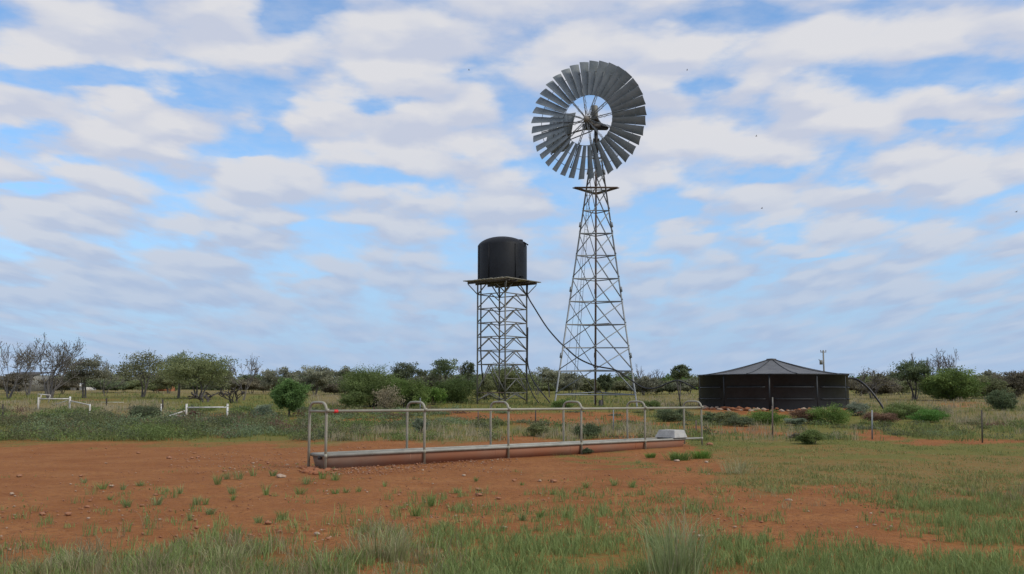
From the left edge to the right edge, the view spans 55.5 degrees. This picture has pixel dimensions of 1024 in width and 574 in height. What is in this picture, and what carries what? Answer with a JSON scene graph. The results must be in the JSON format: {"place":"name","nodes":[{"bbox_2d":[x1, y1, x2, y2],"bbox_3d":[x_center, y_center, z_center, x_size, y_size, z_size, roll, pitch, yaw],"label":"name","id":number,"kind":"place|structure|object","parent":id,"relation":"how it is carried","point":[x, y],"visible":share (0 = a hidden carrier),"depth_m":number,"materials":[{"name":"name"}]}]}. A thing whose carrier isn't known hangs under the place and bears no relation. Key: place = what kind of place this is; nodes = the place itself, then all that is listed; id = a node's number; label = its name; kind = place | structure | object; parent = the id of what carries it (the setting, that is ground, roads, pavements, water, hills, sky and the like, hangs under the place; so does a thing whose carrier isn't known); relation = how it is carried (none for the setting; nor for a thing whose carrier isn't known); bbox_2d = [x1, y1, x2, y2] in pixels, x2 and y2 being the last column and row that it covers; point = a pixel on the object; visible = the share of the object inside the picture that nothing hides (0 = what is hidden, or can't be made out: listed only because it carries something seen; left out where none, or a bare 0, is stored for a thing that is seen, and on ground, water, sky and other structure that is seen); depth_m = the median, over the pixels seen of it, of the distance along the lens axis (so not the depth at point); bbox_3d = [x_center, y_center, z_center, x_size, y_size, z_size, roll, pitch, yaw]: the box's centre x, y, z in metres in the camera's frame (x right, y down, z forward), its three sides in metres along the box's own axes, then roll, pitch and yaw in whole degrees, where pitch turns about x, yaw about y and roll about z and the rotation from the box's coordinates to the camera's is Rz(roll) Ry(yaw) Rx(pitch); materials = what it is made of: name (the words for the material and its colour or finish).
{"place":"outdoors","nodes":[
{"label":"outdoors","id":0,"kind":"place"},
{"bbox_2d":[0,390,1023,573],"bbox_3d":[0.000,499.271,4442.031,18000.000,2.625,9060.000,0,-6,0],"label":"ground","id":1,"kind":"structure","parent":0,"point":[66,460],"depth_m":15.91,"materials":[{"name":"brown soil"}]},
{"bbox_2d":[0,372,36,393],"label":"scrub tree","id":2,"kind":"object","parent":1,"relation":"on","point":[11,380],"visible":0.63,"depth_m":85.32,"materials":[{"name":"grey plant"}]},
{"bbox_2d":[0,341,37,398],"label":"bare tree","id":3,"kind":"object","parent":1,"relation":"on","point":[25,356],"visible":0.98,"depth_m":65.83,"materials":[{"name":"grey plant"}]},
{"bbox_2d":[4,372,49,390],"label":"farm shed","id":4,"kind":"structure","parent":1,"relation":"on","point":[36,375],"depth_m":105.54,"materials":[{"name":"metal"}]},
{"bbox_2d":[10,343,48,394],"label":"bare tree","id":5,"kind":"object","parent":1,"relation":"on","point":[31,374],"visible":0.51,"depth_m":77.41,"materials":[{"name":"grey plant"}]},
{"bbox_2d":[12,556,61,573],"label":"grass tussock","id":6,"kind":"object","parent":1,"relation":"on","point":[37,569],"depth_m":7.64,"materials":[{"name":"green plant"}]},
{"bbox_2d":[22,332,86,397],"bbox_3d":[-29.896,5.176,64.232,4.155,4.752,3.465,-2,-7,21],"label":"bare tree","id":7,"kind":"object","parent":1,"relation":"on","point":[66,363],"visible":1,"depth_m":63.91,"materials":[{"name":"grey plant"}]},
{"bbox_2d":[34,376,82,392],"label":"scrub tree","id":8,"kind":"object","parent":1,"relation":"on","point":[71,383],"visible":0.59,"depth_m":83.12,"materials":[{"name":"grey plant"}]},
{"bbox_2d":[37,397,90,412],"bbox_3d":[-20.561,5.703,45.202,3.499,1.215,0.753,-3,-7,26],"label":"strainer fence","id":9,"kind":"object","parent":1,"relation":"on","point":[66,399],"visible":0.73,"depth_m":45.66,"materials":[{"name":"white paint"}]},
{"bbox_2d":[43,543,114,572],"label":"grass tussock","id":10,"kind":"object","parent":1,"relation":"on","point":[73,563],"depth_m":7.92,"materials":[{"name":"green plant"}]},
{"bbox_2d":[58,355,118,397],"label":"tree","id":11,"kind":"object","parent":1,"relation":"on","point":[92,373],"visible":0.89,"depth_m":67.36,"materials":[{"name":"green plant"}]},
{"bbox_2d":[82,379,132,392],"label":"scrub tree","id":12,"kind":"object","parent":1,"relation":"on","point":[94,384],"visible":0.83,"depth_m":90.59,"materials":[{"name":"green plant"}]},
{"bbox_2d":[97,361,126,395],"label":"bare tree","id":13,"kind":"object","parent":1,"relation":"on","point":[122,382],"visible":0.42,"depth_m":73.81,"materials":[{"name":"grey plant"}]},
{"bbox_2d":[107,349,173,396],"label":"tree","id":14,"kind":"object","parent":1,"relation":"on","point":[134,366],"visible":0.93,"depth_m":69.43,"materials":[{"name":"green plant"}]},
{"bbox_2d":[125,403,162,418],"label":"shrub","id":15,"kind":"object","parent":1,"relation":"on","point":[149,409],"visible":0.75,"depth_m":40.14,"materials":[{"name":"green plant"}]},
{"bbox_2d":[118,545,191,572],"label":"grass tussock","id":16,"kind":"object","parent":1,"relation":"on","point":[169,558],"depth_m":7.74,"materials":[{"name":"green plant"}]},
{"bbox_2d":[132,377,177,391],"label":"scrub tree","id":17,"kind":"object","parent":1,"relation":"on","point":[151,387],"visible":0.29,"depth_m":93.93,"materials":[{"name":"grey plant"}]},
{"bbox_2d":[152,371,184,392],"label":"scrub tree","id":18,"kind":"object","parent":1,"relation":"on","point":[159,384],"visible":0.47,"depth_m":87.00,"materials":[{"name":"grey plant"}]},
{"bbox_2d":[165,350,192,397],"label":"tree","id":19,"kind":"object","parent":1,"relation":"on","point":[178,394],"visible":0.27,"depth_m":66.55,"materials":[{"name":"green plant"}]},
{"bbox_2d":[149,353,240,398],"bbox_3d":[-21.426,6.047,65.923,6.100,3.347,5.758,0,-6,0],"label":"tree","id":20,"kind":"object","parent":1,"relation":"on","point":[197,370],"visible":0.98,"depth_m":64.98,"materials":[{"name":"green plant"}]},
{"bbox_2d":[169,404,228,415],"bbox_3d":[-13.360,5.311,40.683,2.995,0.852,0.298,0,-6,0],"label":"strainer fence","id":21,"kind":"object","parent":1,"relation":"on","point":[187,407],"visible":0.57,"depth_m":40.66,"materials":[{"name":"white paint"}]},
{"bbox_2d":[188,391,217,401],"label":"dead branch","id":22,"kind":"object","parent":1,"relation":"on","point":[204,396],"visible":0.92,"depth_m":57.76,"materials":[{"name":"grey wood"}]},
{"bbox_2d":[203,368,239,393],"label":"scrub tree","id":23,"kind":"object","parent":1,"relation":"on","point":[230,376],"visible":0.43,"depth_m":83.45,"materials":[{"name":"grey plant"}]},
{"bbox_2d":[183,536,260,567],"bbox_3d":[-2.371,2.171,8.016,0.848,0.295,0.890,0,-6,0],"label":"grass tussock","id":24,"kind":"object","parent":1,"relation":"on","point":[231,556],"depth_m":8.02,"materials":[{"name":"green plant"}]},
{"bbox_2d":[218,387,244,402],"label":"dead branch","id":25,"kind":"object","parent":1,"relation":"on","point":[233,391],"visible":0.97,"depth_m":55.46,"materials":[{"name":"brown plant"}]},
{"bbox_2d":[228,356,261,399],"bbox_3d":[-17.072,5.745,61.951,2.226,3.188,1.196,1,-6,-5],"label":"bare tree","id":26,"kind":"object","parent":1,"relation":"on","point":[251,370],"visible":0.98,"depth_m":61.90,"materials":[{"name":"grey plant"}]},
{"bbox_2d":[226,377,272,393],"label":"scrub tree","id":27,"kind":"object","parent":1,"relation":"on","point":[255,384],"visible":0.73,"depth_m":84.89,"materials":[{"name":"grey plant"}]},
{"bbox_2d":[251,404,276,416],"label":"shrub","id":28,"kind":"object","parent":1,"relation":"on","point":[265,408],"visible":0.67,"depth_m":40.30,"materials":[{"name":"green plant"}]},
{"bbox_2d":[259,366,301,388],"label":"scrub tree","id":29,"kind":"object","parent":1,"relation":"on","point":[268,375],"visible":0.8,"depth_m":81.26,"materials":[{"name":"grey plant"}]},
{"bbox_2d":[268,376,313,416],"bbox_3d":[-9.771,4.860,42.782,1.974,1.969,1.690,0,-6,0],"label":"tree","id":30,"kind":"object","parent":1,"relation":"on","point":[288,394],"visible":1,"depth_m":42.39,"materials":[{"name":"green plant"}]},
{"bbox_2d":[299,465,330,474],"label":"earth clods","id":31,"kind":"object","parent":1,"relation":"on","point":[312,470],"visible":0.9,"depth_m":18.21,"materials":[{"name":"red soil"}]},
{"bbox_2d":[294,365,338,394],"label":"scrub tree","id":32,"kind":"object","parent":1,"relation":"on","point":[318,377],"visible":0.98,"depth_m":77.35,"materials":[{"name":"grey plant"}]},
{"bbox_2d":[287,542,363,573],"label":"grass tussock","id":33,"kind":"object","parent":1,"relation":"on","point":[325,555],"depth_m":7.81,"materials":[{"name":"green plant"}]},
{"bbox_2d":[318,383,344,394],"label":"scrub tree","id":34,"kind":"object","parent":1,"relation":"on","point":[332,388],"visible":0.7,"depth_m":79.00,"materials":[{"name":"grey plant"}]},
{"bbox_2d":[330,365,354,392],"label":"scrub tree","id":35,"kind":"object","parent":1,"relation":"on","point":[340,372],"visible":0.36,"depth_m":83.28,"materials":[{"name":"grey plant"}]},
{"bbox_2d":[337,391,367,407],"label":"bush","id":36,"kind":"object","parent":1,"relation":"on","point":[357,398],"visible":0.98,"depth_m":49.45,"materials":[{"name":"green plant"}]},
{"bbox_2d":[331,362,408,406],"bbox_3d":[-7.288,5.254,51.766,4.599,2.584,3.820,2,-7,-15],"label":"bush","id":37,"kind":"object","parent":1,"relation":"on","point":[363,381],"visible":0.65,"depth_m":51.13,"materials":[{"name":"green plant"}]},
{"bbox_2d":[346,519,419,559],"bbox_3d":[-1.154,2.201,8.616,0.941,0.370,1.106,0,-6,0],"label":"grass tussock","id":38,"kind":"object","parent":1,"relation":"on","point":[374,545],"depth_m":8.53,"materials":[{"name":"green plant"}]},
{"bbox_2d":[371,382,405,408],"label":"bush","id":39,"kind":"object","parent":1,"relation":"on","point":[383,399],"visible":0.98,"depth_m":46.51,"materials":[{"name":"grey plant"}]},
{"bbox_2d":[371,522,418,562],"bbox_3d":[-0.981,2.179,8.357,0.543,0.355,0.520,0,-6,0],"label":"grass tussock","id":40,"kind":"object","parent":1,"relation":"on","point":[392,547],"depth_m":8.35,"materials":[{"name":"green plant"}]},
{"bbox_2d":[378,377,434,407],"bbox_3d":[-5.553,5.485,50.674,2.844,1.891,2.431,2,-7,-18],"label":"bush","id":41,"kind":"object","parent":1,"relation":"on","point":[407,391],"visible":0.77,"depth_m":50.40,"materials":[{"name":"green plant"}]},
{"bbox_2d":[389,362,432,383],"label":"tree","id":42,"kind":"object","parent":1,"relation":"on","point":[408,370],"visible":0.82,"depth_m":73.20,"materials":[{"name":"green plant"}]},
{"bbox_2d":[411,417,430,432],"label":"shrub","id":43,"kind":"object","parent":1,"relation":"on","point":[417,426],"visible":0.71,"depth_m":32.83,"materials":[{"name":"green plant"}]},
{"bbox_2d":[412,370,448,387],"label":"tree","id":44,"kind":"object","parent":1,"relation":"on","point":[430,379],"visible":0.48,"depth_m":79.24,"materials":[{"name":"green plant"}]},
{"bbox_2d":[422,387,447,404],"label":"bush","id":45,"kind":"object","parent":1,"relation":"on","point":[437,393],"visible":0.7,"depth_m":53.52,"materials":[{"name":"green plant"}]},
{"bbox_2d":[428,357,460,383],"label":"tree","id":46,"kind":"object","parent":1,"relation":"on","point":[443,366],"visible":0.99,"depth_m":77.25,"materials":[{"name":"green plant"}]},
{"bbox_2d":[432,374,480,402],"bbox_3d":[-3.312,5.906,56.242,3.013,1.885,2.751,0,-6,0],"label":"bush","id":47,"kind":"object","parent":1,"relation":"on","point":[459,390],"visible":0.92,"depth_m":55.73,"materials":[{"name":"green plant"}]},
{"bbox_2d":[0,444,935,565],"bbox_3d":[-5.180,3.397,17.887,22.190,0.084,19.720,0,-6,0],"label":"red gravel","id":48,"kind":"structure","parent":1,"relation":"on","point":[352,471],"depth_m":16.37,"materials":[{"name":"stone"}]},
{"bbox_2d":[461,360,476,380],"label":"tree","id":49,"kind":"object","parent":1,"relation":"on","point":[470,367],"visible":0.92,"depth_m":79.61,"materials":[{"name":"green plant"}]},
{"bbox_2d":[471,377,496,399],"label":"bush","id":50,"kind":"object","parent":1,"relation":"on","point":[488,385],"visible":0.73,"depth_m":61.45,"materials":[{"name":"green plant"}]},
{"bbox_2d":[464,277,540,403],"bbox_3d":[-0.549,3.162,54.996,3.102,7.037,3.298,-5,-8,37],"label":"tank stand","id":51,"kind":"object","parent":1,"relation":"on","point":[502,282],"visible":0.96,"depth_m":54.81,"materials":[{"name":"metal"}]},
{"bbox_2d":[478,236,527,279],"bbox_3d":[-0.509,-1.596,55.526,2.899,2.537,2.810,0,-6,0],"label":"water tank","id":52,"kind":"object","parent":51,"relation":"on","point":[502,256],"visible":0.84,"depth_m":54.32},
{"bbox_2d":[526,284,696,389],"bbox_3d":[4.941,2.504,52.264,10.043,6.083,0.993,-4,-7,30],"label":"hanging pipe","id":53,"kind":"object","parent":51,"relation":"hanging from","point":[601,366],"visible":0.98,"depth_m":51.72,"materials":[{"name":"black plastic"}]},
{"bbox_2d":[307,400,702,468],"bbox_3d":[0.674,3.429,23.386,12.500,1.408,0.692,6,-9,-43],"label":"cattle trough","id":54,"kind":"object","parent":1,"relation":"on","point":[365,458],"visible":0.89,"depth_m":21.82,"materials":[{"name":"grey metal"}]},
{"bbox_2d":[655,429,686,437],"bbox_3d":[4.404,4.060,26.943,0.581,0.210,0.689,6,-9,-43],"label":"float cover","id":55,"kind":"object","parent":54,"relation":"on","point":[668,433],"visible":1,"depth_m":26.75,"materials":[{"name":"metal"}]},
{"bbox_2d":[476,361,541,397],"bbox_3d":[-0.214,6.355,65.663,4.562,2.663,4.690,0,-6,0],"label":"bush","id":56,"kind":"object","parent":1,"relation":"on","point":[516,386],"visible":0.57,"depth_m":64.96,"materials":[{"name":"green plant"}]},
{"bbox_2d":[0,390,1023,573],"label":"green grass","id":57,"kind":"structure","parent":1,"relation":"on","point":[904,566],"depth_m":9.84,"materials":[{"name":"green plant"}]},
{"bbox_2d":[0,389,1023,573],"bbox_3d":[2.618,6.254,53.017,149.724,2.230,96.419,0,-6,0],"label":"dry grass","id":58,"kind":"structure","parent":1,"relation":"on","point":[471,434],"depth_m":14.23,"materials":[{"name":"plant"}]},
{"bbox_2d":[0,402,1023,440],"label":"herb cover","id":59,"kind":"object","parent":1,"relation":"on","point":[161,422],"visible":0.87,"depth_m":35.10,"materials":[{"name":"green plant"}]},
{"bbox_2d":[524,421,549,435],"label":"shrub","id":60,"kind":"object","parent":1,"relation":"on","point":[539,428],"visible":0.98,"depth_m":31.20,"materials":[{"name":"green plant"}]},
{"bbox_2d":[532,383,560,392],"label":"scrub tree","id":61,"kind":"object","parent":1,"relation":"on","point":[545,387],"visible":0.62,"depth_m":88.72,"materials":[{"name":"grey plant"}]},
{"bbox_2d":[534,366,564,396],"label":"tree","id":62,"kind":"object","parent":1,"relation":"on","point":[552,376],"visible":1,"depth_m":69.48,"materials":[{"name":"green plant"}]},
{"bbox_2d":[550,398,573,407],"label":"shrub","id":63,"kind":"object","parent":1,"relation":"on","point":[555,404],"visible":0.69,"depth_m":47.93,"materials":[{"name":"green plant"}]},
{"bbox_2d":[552,372,583,392],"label":"scrub tree","id":64,"kind":"object","parent":1,"relation":"on","point":[569,378],"visible":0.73,"depth_m":81.38,"materials":[{"name":"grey plant"}]},
{"bbox_2d":[568,422,603,437],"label":"shrub","id":65,"kind":"object","parent":1,"relation":"on","point":[592,427],"visible":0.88,"depth_m":30.18,"materials":[{"name":"green plant"}]},
{"bbox_2d":[531,60,646,406],"bbox_3d":[3.833,-2.815,53.953,8.666,19.041,4.142,-6,-9,42],"label":"windmill","id":66,"kind":"object","parent":1,"relation":"on","point":[606,82],"visible":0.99,"depth_m":53.23,"materials":[{"name":"metal"}]},
{"bbox_2d":[579,378,601,393],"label":"scrub tree","id":67,"kind":"object","parent":1,"relation":"on","point":[586,387],"visible":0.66,"depth_m":83.11,"materials":[{"name":"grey plant"}]},
{"bbox_2d":[597,373,613,393],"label":"scrub tree","id":68,"kind":"object","parent":1,"relation":"on","point":[605,381],"visible":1,"depth_m":81.36,"materials":[{"name":"green plant"}]},
{"bbox_2d":[610,380,644,393],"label":"scrub tree","id":69,"kind":"object","parent":1,"relation":"on","point":[619,385],"visible":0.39,"depth_m":83.38,"materials":[{"name":"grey plant"}]},
{"bbox_2d":[625,375,663,394],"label":"scrub tree","id":70,"kind":"object","parent":1,"relation":"on","point":[653,382],"visible":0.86,"depth_m":77.26,"materials":[{"name":"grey plant"}]},
{"bbox_2d":[648,382,676,392],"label":"scrub tree","id":71,"kind":"object","parent":1,"relation":"on","point":[668,387],"visible":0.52,"depth_m":82.95,"materials":[{"name":"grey plant"}]},
{"bbox_2d":[647,409,695,420],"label":"shrub","id":72,"kind":"object","parent":1,"relation":"on","point":[663,414],"visible":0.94,"depth_m":39.80,"materials":[{"name":"green plant"}]},
{"bbox_2d":[661,450,694,460],"bbox_3d":[3.669,3.724,21.638,1.055,0.252,1.005,0,-6,0],"label":"grass mound","id":73,"kind":"object","parent":1,"relation":"on","point":[676,455],"depth_m":21.50,"materials":[{"name":"green plant"}]},
{"bbox_2d":[669,364,692,395],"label":"tree","id":74,"kind":"object","parent":1,"relation":"on","point":[678,372],"visible":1,"depth_m":71.49,"materials":[{"name":"green plant"}]},
{"bbox_2d":[623,489,738,573],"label":"grass tussock","id":75,"kind":"object","parent":1,"relation":"on","point":[684,556],"depth_m":7.46,"materials":[{"name":"green plant"}]},
{"bbox_2d":[673,377,697,393],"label":"scrub tree","id":76,"kind":"object","parent":1,"relation":"on","point":[691,382],"visible":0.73,"depth_m":83.30,"materials":[{"name":"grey plant"}]},
{"bbox_2d":[687,448,713,458],"bbox_3d":[4.340,3.775,22.116,0.930,0.257,0.977,0,-6,0],"label":"grass mound","id":77,"kind":"object","parent":1,"relation":"on","point":[701,454],"depth_m":22.06,"materials":[{"name":"green plant"}]},
{"bbox_2d":[699,412,719,423],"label":"shrub","id":78,"kind":"object","parent":1,"relation":"on","point":[707,417],"visible":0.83,"depth_m":37.84,"materials":[{"name":"green plant"}]},
{"bbox_2d":[714,410,740,424],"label":"shrub","id":79,"kind":"object","parent":1,"relation":"on","point":[723,415],"visible":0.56,"depth_m":37.53,"materials":[{"name":"green plant"}]},
{"bbox_2d":[709,457,765,474],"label":"grass tussock","id":80,"kind":"object","parent":1,"relation":"on","point":[735,469],"depth_m":17.83,"materials":[{"name":"beige plant"}]},
{"bbox_2d":[726,414,755,425],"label":"shrub","id":81,"kind":"object","parent":1,"relation":"on","point":[733,419],"visible":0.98,"depth_m":36.61,"materials":[{"name":"green plant"}]},
{"bbox_2d":[744,408,790,423],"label":"shrub","id":82,"kind":"object","parent":1,"relation":"on","point":[763,416],"visible":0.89,"depth_m":37.75,"materials":[{"name":"green plant"}]},
{"bbox_2d":[696,405,846,411],"bbox_3d":[12.958,5.890,46.938,8.122,0.327,3.649,-1,-6,5],"label":"stone rubble","id":83,"kind":"object","parent":1,"relation":"on","point":[728,409],"visible":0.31,"depth_m":46.06,"materials":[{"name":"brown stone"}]},
{"bbox_2d":[697,358,849,410],"bbox_3d":[13.302,5.032,49.749,7.520,2.755,7.519,0,-6,0],"label":"storage tank","id":84,"kind":"object","parent":1,"relation":"on","point":[770,383],"visible":0.97,"depth_m":46.67,"materials":[{"name":"metal"}]},
{"bbox_2d":[848,377,883,408],"bbox_3d":[17.851,5.479,49.145,1.958,1.850,0.342,-4,-7,29],"label":"overflow pipe","id":85,"kind":"object","parent":84,"relation":"attached to","point":[870,390],"visible":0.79,"depth_m":49.09,"materials":[{"name":"grey metal"}]},
{"bbox_2d":[783,418,810,424],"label":"shrub","id":86,"kind":"object","parent":1,"relation":"on","point":[795,420],"visible":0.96,"depth_m":36.95,"materials":[{"name":"green plant"}]},
{"bbox_2d":[785,407,816,422],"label":"shrub","id":87,"kind":"object","parent":1,"relation":"on","point":[801,413],"visible":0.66,"depth_m":38.11,"materials":[{"name":"brown plant"}]},
{"bbox_2d":[795,428,827,443],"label":"shrub","id":88,"kind":"object","parent":1,"relation":"on","point":[811,436],"visible":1,"depth_m":27.69,"materials":[{"name":"green plant"}]},
{"bbox_2d":[805,402,854,423],"bbox_3d":[12.373,5.000,38.063,2.188,1.022,1.754,0,-6,0],"label":"shrub","id":89,"kind":"object","parent":1,"relation":"on","point":[839,414],"visible":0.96,"depth_m":37.70,"materials":[{"name":"green plant"}]},
{"bbox_2d":[843,402,871,415],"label":"shrub","id":90,"kind":"object","parent":1,"relation":"on","point":[854,407],"visible":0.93,"depth_m":43.23,"materials":[{"name":"green plant"}]},
{"bbox_2d":[848,379,868,394],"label":"scrub tree","id":91,"kind":"object","parent":1,"relation":"on","point":[852,386],"visible":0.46,"depth_m":78.88,"materials":[{"name":"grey plant"}]},
{"bbox_2d":[851,366,899,398],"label":"bare tree","id":92,"kind":"object","parent":1,"relation":"on","point":[877,380],"visible":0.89,"depth_m":65.50,"materials":[{"name":"grey plant"}]},
{"bbox_2d":[855,411,901,422],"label":"shrub","id":93,"kind":"object","parent":1,"relation":"on","point":[888,416],"visible":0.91,"depth_m":38.10,"materials":[{"name":"green plant"}]},
{"bbox_2d":[864,377,902,394],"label":"scrub tree","id":94,"kind":"object","parent":1,"relation":"on","point":[890,388],"visible":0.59,"depth_m":76.94,"materials":[{"name":"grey plant"}]},
{"bbox_2d":[890,380,917,394],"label":"scrub tree","id":95,"kind":"object","parent":1,"relation":"on","point":[903,384],"visible":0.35,"depth_m":80.94,"materials":[{"name":"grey plant"}]},
{"bbox_2d":[881,400,929,417],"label":"shrub","id":96,"kind":"object","parent":1,"relation":"on","point":[902,409],"visible":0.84,"depth_m":41.55,"materials":[{"name":"green plant"}]},
{"bbox_2d":[886,359,933,399],"bbox_3d":[25.345,5.878,61.531,2.833,2.848,2.676,0,-6,0],"label":"tree","id":97,"kind":"object","parent":1,"relation":"on","point":[915,372],"visible":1,"depth_m":61.45,"materials":[{"name":"green plant"}]},
{"bbox_2d":[905,408,950,421],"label":"shrub","id":98,"kind":"object","parent":1,"relation":"on","point":[934,415],"visible":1,"depth_m":39.13,"materials":[{"name":"green plant"}]},
{"bbox_2d":[923,349,947,398],"bbox_3d":[27.659,5.705,63.684,1.708,3.485,2.456,-3,-7,23],"label":"bare tree","id":99,"kind":"object","parent":1,"relation":"on","point":[938,364],"visible":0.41,"depth_m":63.84,"materials":[{"name":"grey plant"}]},
{"bbox_2d":[914,365,995,400],"bbox_3d":[27.218,6.073,60.723,3.638,2.366,4.332,6,-8,-41],"label":"tree","id":100,"kind":"object","parent":1,"relation":"on","point":[952,384],"visible":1,"depth_m":60.16,"materials":[{"name":"green plant"}]},
{"bbox_2d":[968,373,1017,396],"bbox_3d":[31.928,6.748,65.723,3.734,1.895,3.317,0,-6,0],"label":"tree","id":101,"kind":"object","parent":1,"relation":"on","point":[999,386],"visible":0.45,"depth_m":64.89,"materials":[{"name":"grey plant"}]},
{"bbox_2d":[984,389,1019,409],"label":"bush","id":102,"kind":"object","parent":1,"relation":"on","point":[994,400],"visible":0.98,"depth_m":46.51,"materials":[{"name":"green plant"}]},
{"bbox_2d":[991,370,1023,397],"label":"tree","id":103,"kind":"object","parent":1,"relation":"on","point":[1014,380],"visible":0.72,"depth_m":67.06,"materials":[{"name":"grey plant"}]},
{"bbox_2d":[0,0,1023,379],"label":"sky","id":104,"kind":"structure","parent":0,"point":[292,184],"materials":[{"name":"blue"}]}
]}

